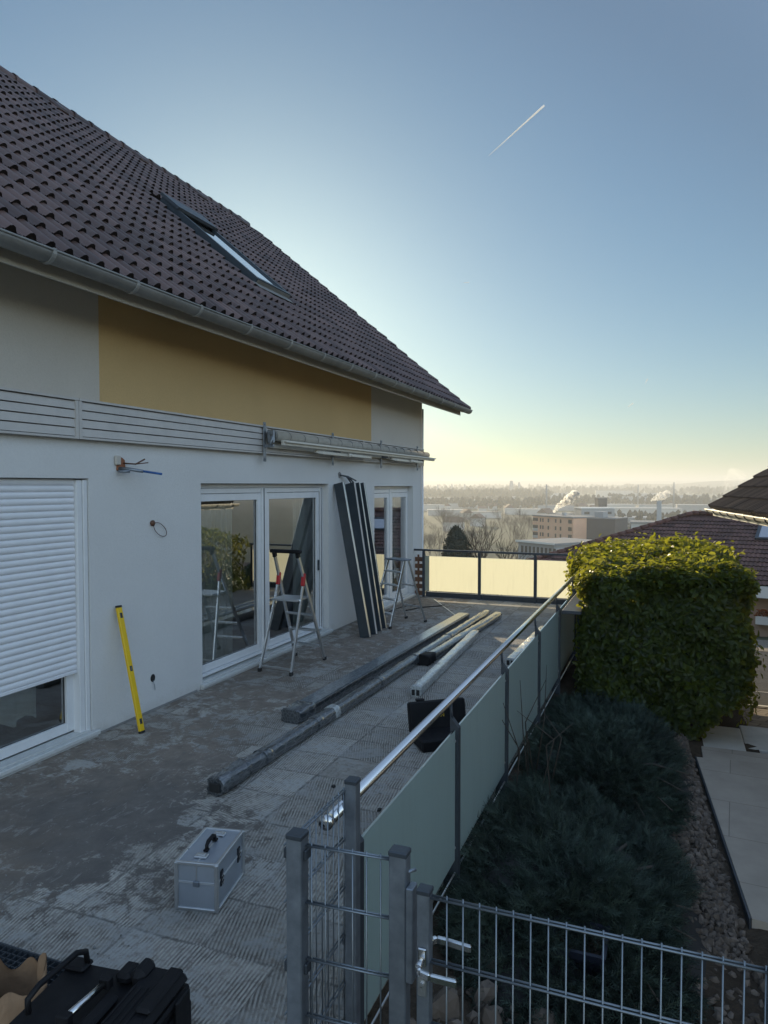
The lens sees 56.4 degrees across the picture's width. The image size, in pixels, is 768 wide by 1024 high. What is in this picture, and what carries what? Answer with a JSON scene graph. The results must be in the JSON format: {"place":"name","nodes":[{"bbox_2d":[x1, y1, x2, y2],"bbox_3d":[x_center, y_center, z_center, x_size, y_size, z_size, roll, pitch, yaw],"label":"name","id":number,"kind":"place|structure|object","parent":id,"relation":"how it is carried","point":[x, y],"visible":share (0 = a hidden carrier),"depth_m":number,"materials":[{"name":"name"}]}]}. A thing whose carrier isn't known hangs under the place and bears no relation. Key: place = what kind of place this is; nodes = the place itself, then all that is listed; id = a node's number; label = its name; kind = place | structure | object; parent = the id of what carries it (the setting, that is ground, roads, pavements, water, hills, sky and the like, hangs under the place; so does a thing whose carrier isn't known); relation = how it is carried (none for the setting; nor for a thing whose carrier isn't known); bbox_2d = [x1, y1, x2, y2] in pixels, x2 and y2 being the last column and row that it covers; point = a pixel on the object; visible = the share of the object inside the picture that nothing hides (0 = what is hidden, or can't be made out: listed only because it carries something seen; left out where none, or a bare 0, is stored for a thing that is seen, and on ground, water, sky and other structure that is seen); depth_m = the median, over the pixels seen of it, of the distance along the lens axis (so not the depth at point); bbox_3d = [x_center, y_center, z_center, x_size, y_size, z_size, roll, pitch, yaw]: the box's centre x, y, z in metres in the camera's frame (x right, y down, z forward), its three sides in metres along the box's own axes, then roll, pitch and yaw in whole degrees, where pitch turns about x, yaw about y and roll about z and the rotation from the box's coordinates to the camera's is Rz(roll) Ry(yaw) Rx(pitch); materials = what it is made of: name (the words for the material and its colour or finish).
{"place":"outdoors","nodes":[
{"label":"outdoors","id":0,"kind":"place"},
{"bbox_2d":[0,595,576,1023],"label":"terrace floor","id":1,"kind":"structure","parent":0,"point":[119,799],"depth_m":5.05,"materials":[{"name":"tile"}]},
{"bbox_2d":[0,953,46,1023],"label":"paper bag","id":2,"kind":"object","parent":1,"relation":"on","point":[18,984],"visible":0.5,"depth_m":3.13,"materials":[{"name":"paper"}]},
{"bbox_2d":[0,942,64,986],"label":"floor grating","id":3,"kind":"object","parent":1,"relation":"on","point":[14,956],"visible":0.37,"depth_m":3.46,"materials":[{"name":"grey metal"}]},
{"bbox_2d":[9,948,190,1023],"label":"tool box","id":4,"kind":"object","parent":1,"relation":"on","point":[80,990],"visible":1,"depth_m":2.83,"materials":[{"name":"black plastic"}]},
{"bbox_2d":[115,605,144,733],"bbox_3d":[-2.380,1.469,6.720,0.360,1.170,0.064,1,3,33],"label":"spirit level","id":5,"kind":"object","parent":1,"relation":"on","point":[130,671],"visible":1,"depth_m":6.71,"materials":[{"name":"yellow paint"}]},
{"bbox_2d":[174,827,244,913],"bbox_3d":[-0.980,1.992,4.059,0.250,0.317,0.407,0,2,10],"label":"tool case","id":6,"kind":"object","parent":1,"relation":"on","point":[209,867],"visible":1,"depth_m":3.91,"materials":[{"name":"metal"}]},
{"bbox_2d":[0,603,518,1022],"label":"adhesive crumbs","id":7,"kind":"object","parent":1,"relation":"on","point":[94,947],"visible":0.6,"depth_m":4.37,"materials":[{"name":"concrete"}]},
{"bbox_2d":[258,549,326,675],"bbox_3d":[-1.154,1.205,9.122,0.524,1.508,0.962,1,2,22],"label":"step ladder","id":8,"kind":"object","parent":1,"relation":"on","point":[283,597],"visible":1,"depth_m":8.96,"materials":[{"name":"metal"}]},
{"bbox_2d":[207,610,489,796],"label":"wrapped beam","id":9,"kind":"structure","parent":1,"relation":"on","point":[227,779],"depth_m":6.57,"materials":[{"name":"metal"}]},
{"bbox_2d":[334,482,370,637],"bbox_3d":[-0.486,0.727,11.013,0.146,2.375,0.788,-2,3,-44],"label":"leaning profile","id":10,"kind":"object","parent":1,"relation":"on","point":[352,563],"visible":0.91,"depth_m":10.97,"materials":[{"name":"metal"}]},
{"bbox_2d":[345,482,377,634],"bbox_3d":[-0.360,0.718,11.334,0.164,2.380,0.873,-1,3,-31],"label":"leaning profile","id":11,"kind":"object","parent":1,"relation":"on","point":[352,498],"visible":0.77,"depth_m":11.31,"materials":[{"name":"grey metal"}]},
{"bbox_2d":[356,482,381,630],"bbox_3d":[-0.278,0.708,11.554,0.134,2.371,0.821,-1,3,-32],"label":"leaning profile","id":12,"kind":"object","parent":1,"relation":"on","point":[369,560],"visible":0.52,"depth_m":11.50,"materials":[{"name":"metal"}]},
{"bbox_2d":[360,483,386,627],"bbox_3d":[-0.202,0.699,11.760,0.126,2.368,0.784,-1,3,-35],"label":"leaning profile","id":13,"kind":"object","parent":1,"relation":"on","point":[375,565],"visible":0.55,"depth_m":11.71,"materials":[{"name":"metal"}]},
{"bbox_2d":[281,613,468,723],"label":"wrapped beam","id":14,"kind":"structure","parent":1,"relation":"on","point":[304,709],"depth_m":8.29,"materials":[{"name":"plastic"}]},
{"bbox_2d":[380,557,426,628],"bbox_3d":[0.239,1.315,11.907,0.870,1.092,0.496,-2,3,-43],"label":"step ladder","id":15,"kind":"object","parent":1,"relation":"on","point":[399,580],"visible":0.79,"depth_m":11.84,"materials":[{"name":"metal"}]},
{"bbox_2d":[389,604,443,611],"bbox_3d":[0.350,1.772,13.125,0.449,0.067,1.913,2,3,42],"label":"floor cable","id":16,"kind":"object","parent":1,"relation":"on","point":[417,607],"visible":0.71,"depth_m":13.36,"materials":[{"name":"black rubber"}]},
{"bbox_2d":[415,554,421,594],"bbox_3d":[0.724,1.312,14.893,0.155,0.860,0.040,1,2,22],"label":"slat screen","id":17,"kind":"object","parent":1,"relation":"on","point":[418,572],"visible":0.91,"depth_m":14.88,"materials":[{"name":"brown wood"}]},
{"bbox_2d":[407,697,465,752],"bbox_3d":[0.535,1.886,6.412,0.550,0.350,0.458,-1,2,-17],"label":"machine case","id":18,"kind":"object","parent":1,"relation":"on","point":[433,736],"visible":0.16,"depth_m":6.49,"materials":[{"name":"black plastic"}]},
{"bbox_2d":[410,630,478,696],"bbox_3d":[0.860,1.893,9.304,0.121,0.117,3.206,1,2,19],"label":"wrapped profile","id":19,"kind":"object","parent":1,"relation":"on","point":[429,678],"visible":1,"depth_m":8.78,"materials":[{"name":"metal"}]},
{"bbox_2d":[318,576,576,1023],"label":"glass railing","id":20,"kind":"object","parent":1,"relation":"attached to","point":[429,814],"visible":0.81,"depth_m":4.42,"materials":[{"name":"glass"}]},
{"bbox_2d":[418,612,501,665],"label":"wrapped beam","id":21,"kind":"structure","parent":1,"relation":"on","point":[430,657],"depth_m":10.00,"materials":[{"name":"white plastic"}]},
{"bbox_2d":[426,591,566,604],"bbox_3d":[2.415,1.716,14.241,3.300,0.098,0.070,1,2,22],"label":"kerb strip","id":22,"kind":"object","parent":1,"relation":"on","point":[485,597],"visible":0.64,"depth_m":14.30,"materials":[{"name":"concrete"}]},
{"bbox_2d":[414,549,575,602],"bbox_3d":[2.368,1.277,14.173,3.750,0.984,0.050,1,2,22],"label":"glass railing","id":23,"kind":"object","parent":22,"relation":"on","point":[534,578],"visible":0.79,"depth_m":14.23,"materials":[{"name":"glass"}]},
{"bbox_2d":[505,626,542,665],"bbox_3d":[2.045,1.869,10.142,0.126,0.102,2.274,1,2,23],"label":"wrapped profile","id":24,"kind":"object","parent":1,"relation":"on","point":[510,658],"visible":0.41,"depth_m":9.55,"materials":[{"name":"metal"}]},
{"bbox_2d":[0,0,767,481],"label":"sky","id":25,"kind":"structure","parent":0,"point":[616,241],"materials":[{"name":"blue"}]},
{"bbox_2d":[492,105,544,152],"bbox_3d":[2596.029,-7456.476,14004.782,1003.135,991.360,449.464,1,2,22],"label":"contrail","id":26,"kind":"object","parent":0,"point":[538,110],"visible":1,"depth_m":13990.04,"materials":[{"name":"white"}]},
{"bbox_2d":[364,660,767,1023],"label":"garden bed","id":27,"kind":"object","parent":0,"point":[757,939],"visible":0.08,"depth_m":4.25,"materials":[{"name":"soil"}]},
{"bbox_2d":[283,776,416,1023],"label":"fence","id":28,"kind":"object","parent":27,"relation":"on","point":[401,917],"visible":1,"depth_m":2.46,"materials":[{"name":"metal"}]},
{"bbox_2d":[415,883,767,1023],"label":"garden gate","id":29,"kind":"structure","parent":28,"relation":"attached to","point":[427,940],"depth_m":2.09,"materials":[{"name":"metal"}]},
{"bbox_2d":[432,986,458,1021],"bbox_3d":[0.277,2.389,3.454,0.170,0.196,0.104,-1,2,-20],"label":"garden rock","id":30,"kind":"object","parent":27,"relation":"on","point":[439,1004],"visible":0.74,"depth_m":3.42,"materials":[{"name":"grey stone"}]},
{"bbox_2d":[473,979,497,1005],"bbox_3d":[0.505,2.441,3.619,0.152,0.152,0.096,-2,3,-44],"label":"garden rock","id":31,"kind":"object","parent":27,"relation":"on","point":[487,990],"visible":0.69,"depth_m":3.58,"materials":[{"name":"grey stone"}]},
{"bbox_2d":[480,1005,502,1023],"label":"garden rock","id":32,"kind":"object","parent":27,"relation":"on","point":[487,1013],"visible":0.91,"depth_m":3.40,"materials":[{"name":"grey stone"}]},
{"bbox_2d":[531,1007,556,1023],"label":"garden rock","id":33,"kind":"object","parent":27,"relation":"on","point":[544,1011],"visible":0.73,"depth_m":3.48,"materials":[{"name":"grey stone"}]},
{"bbox_2d":[562,593,581,676],"bbox_3d":[2.561,1.751,9.409,0.225,1.195,1.750,1,2,22],"label":"planter ledge","id":34,"kind":"object","parent":27,"relation":"on","point":[570,607],"visible":0.35,"depth_m":8.79,"materials":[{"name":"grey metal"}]},
{"bbox_2d":[433,774,720,1023],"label":"juniper","id":35,"kind":"object","parent":27,"relation":"on","point":[540,856],"visible":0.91,"depth_m":4.25,"materials":[{"name":"green plant"}]},
{"bbox_2d":[502,666,572,793],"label":"dry stems","id":36,"kind":"object","parent":35,"relation":"on","point":[527,760],"visible":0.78,"depth_m":5.88,"materials":[{"name":"brown plant"}]},
{"bbox_2d":[549,915,609,977],"bbox_3d":[1.084,2.486,3.990,0.310,0.260,0.310,1,2,22],"label":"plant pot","id":37,"kind":"object","parent":27,"relation":"on","point":[578,955],"visible":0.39,"depth_m":3.87,"materials":[{"name":"plastic"}]},
{"bbox_2d":[510,688,697,854],"bbox_3d":[2.176,2.366,6.964,1.629,0.864,4.166,1,2,22],"label":"juniper","id":38,"kind":"object","parent":27,"relation":"on","point":[630,756],"visible":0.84,"depth_m":6.66,"materials":[{"name":"green plant"}]},
{"bbox_2d":[563,529,767,740],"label":"hedge","id":39,"kind":"object","parent":27,"relation":"on","point":[669,635],"visible":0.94,"depth_m":8.26,"materials":[{"name":"green plant"}]},
{"bbox_2d":[695,756,750,928],"bbox_3d":[2.890,2.767,6.233,0.015,0.202,3.013,1,2,17],"label":"edging strip","id":40,"kind":"object","parent":27,"relation":"on","point":[741,897],"visible":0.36,"depth_m":5.59,"materials":[{"name":"grey metal"}]},
{"bbox_2d":[424,480,729,488],"bbox_3d":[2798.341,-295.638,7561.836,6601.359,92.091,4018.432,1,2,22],"label":"distant hills","id":41,"kind":"structure","parent":0,"point":[524,484],"depth_m":7165.80,"materials":[{"name":"plant"}]},
{"bbox_2d":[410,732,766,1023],"bbox_3d":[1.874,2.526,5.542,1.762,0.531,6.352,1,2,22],"label":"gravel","id":42,"kind":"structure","parent":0,"point":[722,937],"depth_m":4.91,"materials":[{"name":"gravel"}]},
{"bbox_2d":[423,492,767,651],"bbox_3d":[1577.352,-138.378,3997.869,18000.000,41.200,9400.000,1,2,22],"label":"ground","id":43,"kind":"structure","parent":0,"point":[505,537],"depth_m":499.23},
{"bbox_2d":[0,65,472,778],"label":"house","id":44,"kind":"structure","parent":43,"relation":"on","point":[184,339],"depth_m":7.54,"materials":[{"name":"white paint"}]},
{"bbox_2d":[0,478,89,760],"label":"shuttered door","id":45,"kind":"structure","parent":44,"relation":"in","point":[44,625],"depth_m":6.10,"materials":[{"name":"white plastic"}]},
{"bbox_2d":[115,455,161,474],"bbox_3d":[-2.351,-0.445,6.865,0.428,0.186,0.148,-1,2,-20],"label":"cable outlet","id":46,"kind":"object","parent":44,"relation":"attached to","point":[120,463],"visible":1,"depth_m":6.82,"materials":[{"name":"plastic"}]},
{"bbox_2d":[150,520,166,536],"bbox_3d":[-2.307,0.168,7.343,0.030,0.178,0.238,1,2,22],"label":"cable loop","id":47,"kind":"object","parent":44,"relation":"attached to","point":[152,522],"visible":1,"depth_m":7.26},
{"bbox_2d":[201,484,322,677],"bbox_3d":[-1.560,0.755,9.615,0.150,2.260,3.250,1,2,22],"label":"sliding door","id":48,"kind":"structure","parent":44,"relation":"in","point":[261,494],"depth_m":9.45,"materials":[{"name":"white plastic"}]},
{"bbox_2d":[338,472,356,485],"bbox_3d":[-0.576,-0.522,11.473,0.391,0.236,0.114,-2,3,-38],"label":"cable outlet","id":49,"kind":"object","parent":44,"relation":"attached to","point":[350,479],"visible":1,"depth_m":11.47,"materials":[{"name":"grey metal"}]},
{"bbox_2d":[263,422,435,469],"bbox_3d":[-0.228,-1.005,12.117,0.245,0.500,6.668,1,2,22],"label":"awning","id":50,"kind":"object","parent":44,"relation":"attached to","point":[335,447],"visible":1,"depth_m":10.86,"materials":[{"name":"metal"}]},
{"bbox_2d":[374,486,407,602],"bbox_3d":[0.083,0.616,13.840,0.105,2.220,2.080,1,2,22],"label":"terrace door","id":51,"kind":"structure","parent":44,"relation":"in","point":[390,502],"depth_m":13.87,"materials":[{"name":"white plastic"}]},
{"bbox_2d":[423,532,439,555],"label":"bare tree","id":52,"kind":"object","parent":43,"relation":"on","point":[429,541],"visible":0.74,"depth_m":249.69,"materials":[{"name":"brown plant"}]},
{"bbox_2d":[423,504,444,510],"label":"town building","id":53,"kind":"structure","parent":43,"relation":"on","point":[431,506],"depth_m":900.47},
{"bbox_2d":[424,530,445,555],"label":"bare tree","id":54,"kind":"object","parent":43,"relation":"on","point":[436,542],"visible":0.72,"depth_m":268.23,"materials":[{"name":"brown plant"}]},
{"bbox_2d":[429,523,450,548],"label":"bare tree","id":55,"kind":"object","parent":43,"relation":"on","point":[438,532],"visible":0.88,"depth_m":344.44,"materials":[{"name":"brown plant"}]},
{"bbox_2d":[432,506,456,541],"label":"bare tree","id":56,"kind":"object","parent":43,"relation":"on","point":[436,510],"visible":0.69,"depth_m":407.86,"materials":[{"name":"brown plant"}]},
{"bbox_2d":[427,509,462,515],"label":"town building","id":57,"kind":"structure","parent":43,"relation":"on","point":[430,511],"depth_m":761.07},
{"bbox_2d":[435,509,454,534],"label":"bare tree","id":58,"kind":"object","parent":43,"relation":"on","point":[442,517],"visible":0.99,"depth_m":364.11,"materials":[{"name":"brown plant"}]},
{"bbox_2d":[443,517,464,530],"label":"house","id":59,"kind":"structure","parent":43,"relation":"on","point":[452,523],"depth_m":500.84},
{"bbox_2d":[433,525,476,593],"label":"conifer","id":60,"kind":"object","parent":43,"relation":"on","point":[456,539],"visible":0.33,"depth_m":57.38,"materials":[{"name":"green plant"}]},
{"bbox_2d":[448,503,477,508],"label":"town building","id":61,"kind":"structure","parent":43,"relation":"on","point":[454,506],"depth_m":976.83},
{"bbox_2d":[459,509,472,519],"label":"house","id":62,"kind":"structure","parent":43,"relation":"on","point":[462,513],"depth_m":670.80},
{"bbox_2d":[458,512,473,535],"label":"bare tree","id":63,"kind":"object","parent":43,"relation":"on","point":[461,520],"visible":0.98,"depth_m":401.51,"materials":[{"name":"brown plant"}]},
{"bbox_2d":[464,508,477,536],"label":"bare tree","id":64,"kind":"object","parent":43,"relation":"on","point":[470,517],"visible":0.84,"depth_m":420.90,"materials":[{"name":"brown plant"}]},
{"bbox_2d":[470,513,485,525],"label":"house","id":65,"kind":"structure","parent":43,"relation":"on","point":[478,516],"depth_m":561.62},
{"bbox_2d":[472,511,500,517],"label":"town building","id":66,"kind":"structure","parent":43,"relation":"on","point":[488,514],"depth_m":701.70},
{"bbox_2d":[424,496,551,508],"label":"wood","id":67,"kind":"object","parent":43,"relation":"on","point":[530,501],"visible":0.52,"depth_m":954.88,"materials":[{"name":"brown plant"}]},
{"bbox_2d":[475,517,500,546],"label":"bare tree","id":68,"kind":"object","parent":43,"relation":"on","point":[494,523],"visible":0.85,"depth_m":366.45,"materials":[{"name":"brown plant"}]},
{"bbox_2d":[424,487,553,499],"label":"wood","id":69,"kind":"object","parent":43,"relation":"on","point":[520,493],"visible":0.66,"depth_m":1409.48,"materials":[{"name":"grey plant"}]},
{"bbox_2d":[458,516,529,559],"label":"bare tree","id":70,"kind":"object","parent":43,"relation":"on","point":[480,543],"visible":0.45,"depth_m":63.40,"materials":[{"name":"brown plant"}]},
{"bbox_2d":[491,508,511,530],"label":"bare tree","id":71,"kind":"object","parent":43,"relation":"on","point":[499,517],"visible":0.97,"depth_m":428.71,"materials":[{"name":"brown plant"}]},
{"bbox_2d":[501,514,514,538],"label":"bare tree","id":72,"kind":"object","parent":43,"relation":"on","point":[507,522],"visible":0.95,"depth_m":381.32,"materials":[{"name":"brown plant"}]},
{"bbox_2d":[503,504,514,513],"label":"house","id":73,"kind":"structure","parent":43,"relation":"on","point":[508,506],"depth_m":795.68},
{"bbox_2d":[510,523,526,558],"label":"bare tree","id":74,"kind":"object","parent":43,"relation":"on","point":[516,532],"visible":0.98,"depth_m":298.89,"materials":[{"name":"brown plant"}]},
{"bbox_2d":[505,508,539,514],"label":"town building","id":75,"kind":"structure","parent":43,"relation":"on","point":[522,510],"depth_m":781.20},
{"bbox_2d":[512,508,532,539],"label":"bare tree","id":76,"kind":"object","parent":43,"relation":"on","point":[520,519],"visible":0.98,"depth_m":363.69,"materials":[{"name":"brown plant"}]},
{"bbox_2d":[537,508,554,514],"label":"house","id":77,"kind":"structure","parent":43,"relation":"on","point":[544,511],"depth_m":654.92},
{"bbox_2d":[515,537,589,596],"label":"flat roofed hall","id":78,"kind":"structure","parent":43,"relation":"on","point":[546,545],"depth_m":170.84,"materials":[{"name":"white paint"}]},
{"bbox_2d":[533,505,573,510],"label":"town building","id":79,"kind":"structure","parent":43,"relation":"on","point":[561,507],"depth_m":901.37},
{"bbox_2d":[532,512,593,538],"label":"apartment block","id":80,"kind":"structure","parent":43,"relation":"on","point":[563,524],"depth_m":285.93,"materials":[{"name":"paint"}]},
{"bbox_2d":[550,493,579,497],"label":"town building","id":81,"kind":"structure","parent":43,"relation":"on","point":[568,494],"depth_m":1702.94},
{"bbox_2d":[424,483,737,494],"bbox_3d":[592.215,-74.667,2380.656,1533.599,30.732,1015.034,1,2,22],"label":"wood","id":82,"kind":"object","parent":43,"relation":"on","point":[669,489],"visible":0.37,"depth_m":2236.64,"materials":[{"name":"grey plant"}]},
{"bbox_2d":[574,503,587,506],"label":"house","id":83,"kind":"structure","parent":43,"relation":"on","point":[580,505],"depth_m":864.69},
{"bbox_2d":[574,507,614,516],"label":"town building","id":84,"kind":"structure","parent":43,"relation":"on","point":[587,511],"depth_m":420.93,"materials":[{"name":"white paint"}]},
{"bbox_2d":[594,497,606,506],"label":"town building","id":85,"kind":"structure","parent":43,"relation":"on","point":[600,501],"depth_m":470.51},
{"bbox_2d":[586,511,627,539],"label":"dark block","id":86,"kind":"structure","parent":43,"relation":"on","point":[602,522],"depth_m":278.72,"materials":[{"name":"concrete"}]},
{"bbox_2d":[587,504,635,506],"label":"town building","id":87,"kind":"structure","parent":43,"relation":"on","point":[621,505],"depth_m":881.29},
{"bbox_2d":[595,490,633,496],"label":"town building","id":88,"kind":"structure","parent":43,"relation":"on","point":[601,493],"depth_m":1902.60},
{"bbox_2d":[537,492,723,504],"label":"wood","id":89,"kind":"object","parent":43,"relation":"on","point":[560,499],"visible":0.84,"depth_m":1054.43,"materials":[{"name":"grey plant"}]},
{"bbox_2d":[615,516,666,526],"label":"town building","id":90,"kind":"structure","parent":43,"relation":"on","point":[633,518],"depth_m":560.13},
{"bbox_2d":[630,520,654,528],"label":"town building","id":91,"kind":"structure","parent":43,"relation":"on","point":[635,523],"depth_m":248.15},
{"bbox_2d":[657,501,661,520],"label":"chimney","id":92,"kind":"object","parent":91,"relation":"on","point":[659,508],"visible":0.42,"depth_m":254.31,"materials":[{"name":"concrete"}]},
{"bbox_2d":[526,510,767,636],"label":"neighbour house","id":93,"kind":"structure","parent":43,"relation":"on","point":[751,539],"depth_m":32.77,"materials":[{"name":"brown tile"}]},
{"bbox_2d":[754,609,767,624],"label":"flower box","id":94,"kind":"object","parent":93,"relation":"attached to","point":[762,619],"visible":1,"depth_m":28.38,"materials":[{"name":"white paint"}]},
{"bbox_2d":[614,507,682,514],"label":"town building","id":95,"kind":"structure","parent":43,"relation":"on","point":[624,510],"depth_m":761.56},
{"bbox_2d":[633,493,672,496],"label":"town building","id":96,"kind":"structure","parent":43,"relation":"on","point":[643,494],"depth_m":1499.90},
{"bbox_2d":[636,504,675,507],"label":"town building","id":97,"kind":"structure","parent":43,"relation":"on","point":[655,505],"depth_m":901.38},
{"bbox_2d":[615,509,701,520],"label":"wood","id":98,"kind":"object","parent":43,"relation":"on","point":[639,514],"visible":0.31,"depth_m":578.64,"materials":[{"name":"brown plant"}]},
{"bbox_2d":[676,504,712,512],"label":"town building","id":99,"kind":"structure","parent":43,"relation":"on","point":[692,507],"depth_m":804.30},
{"bbox_2d":[701,726,745,750],"bbox_3d":[3.918,2.717,8.382,0.500,0.180,0.830,1,2,22],"label":"stone step","id":100,"kind":"object","parent":43,"relation":"on","point":[726,738],"visible":0.48,"depth_m":8.32,"materials":[{"name":"stone"}]},
{"bbox_2d":[701,746,767,763],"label":"stone step","id":101,"kind":"object","parent":43,"relation":"on","point":[725,754],"visible":0.43,"depth_m":7.76,"materials":[{"name":"stone"}]},
{"bbox_2d":[704,469,767,525],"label":"neighbour house","id":102,"kind":"structure","parent":43,"relation":"on","point":[746,501],"depth_m":13.03,"materials":[{"name":"black tile"}]},
{"bbox_2d":[739,725,767,753],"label":"stone step","id":103,"kind":"object","parent":43,"relation":"on","point":[757,737],"visible":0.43,"depth_m":8.41,"materials":[{"name":"stone"}]},
{"bbox_2d":[604,480,747,491],"bbox_3d":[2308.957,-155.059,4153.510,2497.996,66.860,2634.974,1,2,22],"label":"hills","id":104,"kind":"structure","parent":0,"point":[734,483],"depth_m":3870.21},
{"bbox_2d":[697,757,767,930],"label":"path","id":105,"kind":"structure","parent":0,"point":[738,792],"depth_m":6.24,"materials":[{"name":"concrete"}]},
{"bbox_2d":[740,651,767,707],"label":"road","id":106,"kind":"structure","parent":0,"point":[761,684],"depth_m":14.34,"materials":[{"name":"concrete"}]},
{"bbox_2d":[740,705,767,727],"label":"driveway","id":107,"kind":"structure","parent":0,"point":[760,719],"depth_m":10.21,"materials":[{"name":"concrete"}]},
{"bbox_2d":[753,639,767,651],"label":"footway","id":108,"kind":"structure","parent":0,"point":[763,644],"depth_m":24.15,"materials":[{"name":"concrete"}]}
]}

